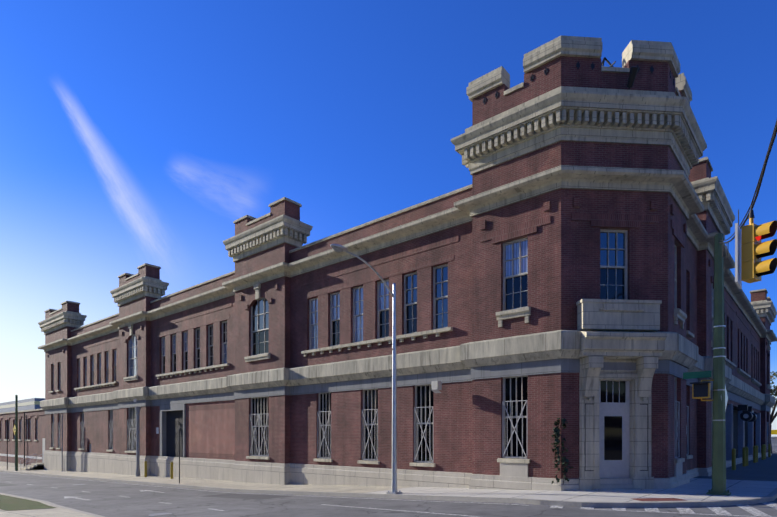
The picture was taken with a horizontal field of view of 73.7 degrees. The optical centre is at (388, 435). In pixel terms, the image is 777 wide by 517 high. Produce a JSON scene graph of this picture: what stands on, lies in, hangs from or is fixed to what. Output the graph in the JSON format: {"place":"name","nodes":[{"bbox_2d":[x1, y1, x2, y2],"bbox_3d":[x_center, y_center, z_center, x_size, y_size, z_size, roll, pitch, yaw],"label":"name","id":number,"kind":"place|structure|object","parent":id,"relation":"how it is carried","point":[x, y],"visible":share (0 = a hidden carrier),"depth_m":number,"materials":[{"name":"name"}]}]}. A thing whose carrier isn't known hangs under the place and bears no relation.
{"place":"outdoors","nodes":[
{"label":"outdoors","id":0,"kind":"place"},
{"bbox_2d":[0,493,103,516],"bbox_3d":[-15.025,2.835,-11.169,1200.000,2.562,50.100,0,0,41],"label":"pavement","id":1,"kind":"structure","parent":0,"point":[14,506],"depth_m":17.23,"materials":[{"name":"concrete"}]},
{"bbox_2d":[179,429,179,482],"bbox_3d":[-11.627,1.145,28.816,0.048,3.000,0.056,0,0,41],"label":"bare sign post","id":2,"kind":"object","parent":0,"point":[179,455],"visible":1,"depth_m":28.79,"materials":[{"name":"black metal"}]},
{"bbox_2d":[0,472,776,516],"bbox_3d":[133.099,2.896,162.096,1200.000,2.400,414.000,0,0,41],"label":"road","id":3,"kind":"structure","parent":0,"point":[105,498],"depth_m":16.77,"materials":[{"name":"grey asphalt"}]},
{"bbox_2d":[0,472,776,516],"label":"road markings","id":4,"kind":"object","parent":3,"relation":"on","point":[717,510],"visible":0.65,"depth_m":14.28,"materials":[{"name":"paint"}]},
{"bbox_2d":[0,451,776,507],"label":"pavement","id":5,"kind":"structure","parent":0,"point":[753,483],"depth_m":17.97,"materials":[{"name":"concrete"}]},
{"bbox_2d":[7,395,43,470],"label":"sign and steps","id":6,"kind":"object","parent":5,"relation":"on","point":[36,466],"visible":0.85,"depth_m":50.27,"materials":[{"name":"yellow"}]},
{"bbox_2d":[144,461,172,478],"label":"garage door bollards","id":7,"kind":"object","parent":5,"relation":"on","point":[171,469],"depth_m":32.88,"materials":[{"name":"yellow metal"}]},
{"bbox_2d":[330,244,401,493],"bbox_3d":[-0.723,-1.965,17.257,0.400,8.035,3.260,0,0,41],"label":"street light","id":8,"kind":"object","parent":5,"relation":"on","point":[338,248],"visible":0.98,"depth_m":18.27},
{"bbox_2d":[683,120,776,495],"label":"traffic signal pole","id":9,"kind":"object","parent":5,"relation":"on","point":[751,250],"visible":1,"depth_m":15.38,"materials":[{"name":"metal"}]},
{"bbox_2d":[770,371,776,453],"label":"yard tree","id":10,"kind":"object","parent":5,"relation":"on","point":[772,392],"visible":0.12,"depth_m":50.88,"materials":[{"name":"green plant"}]},
{"bbox_2d":[0,0,776,436],"label":"sky","id":11,"kind":"structure","parent":0,"point":[134,133],"materials":[{"name":"blue"}]},
{"bbox_2d":[45,56,770,478],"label":"brick walls","id":12,"kind":"structure","parent":0,"point":[561,228],"depth_m":21.38,"materials":[{"name":"brown brick"}]},
{"bbox_2d":[53,229,747,477],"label":"windows","id":13,"kind":"structure","parent":12,"relation":"in","point":[614,429],"depth_m":21.48,"materials":[{"name":"glass"}]},
{"bbox_2d":[52,57,770,476],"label":"window grilles","id":14,"kind":"object","parent":12,"relation":"attached to","point":[744,451],"visible":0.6,"depth_m":28.13,"materials":[{"name":"grey metal"}]},
{"bbox_2d":[551,418,573,483],"bbox_3d":[5.712,0.564,17.033,0.738,2.310,0.296,0,0,14],"label":"ivy","id":15,"kind":"object","parent":12,"relation":"attached to","point":[556,432],"visible":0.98,"depth_m":17.02,"materials":[{"name":"green plant"}]},
{"bbox_2d":[771,437,776,443],"bbox_3d":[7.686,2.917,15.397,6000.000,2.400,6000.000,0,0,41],"label":"vehicle","id":16,"kind":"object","parent":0,"point":[772,441],"depth_m":293.13,"materials":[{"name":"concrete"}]},
{"bbox_2d":[0,408,44,467],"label":"brick building","id":17,"kind":"structure","parent":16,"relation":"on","point":[35,431],"depth_m":56.41,"materials":[{"name":"red brick"}]},
{"bbox_2d":[0,398,44,412],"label":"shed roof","id":18,"kind":"structure","parent":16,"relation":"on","point":[29,404],"depth_m":138.38,"materials":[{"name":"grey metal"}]},
{"bbox_2d":[38,35,776,490],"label":"stone trim","id":19,"kind":"structure","parent":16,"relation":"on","point":[614,339],"depth_m":18.91,"materials":[{"name":"grey stone"}]},
{"bbox_2d":[738,405,756,421],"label":"side wall hose reels","id":20,"kind":"object","parent":19,"relation":"attached to","point":[746,414],"visible":1,"depth_m":31.46,"materials":[{"name":"black metal"}]},
{"bbox_2d":[771,430,776,451],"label":"yard fence and boards","id":21,"kind":"object","parent":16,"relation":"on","point":[774,447],"depth_m":55.27,"materials":[{"name":"metal"}]}
]}

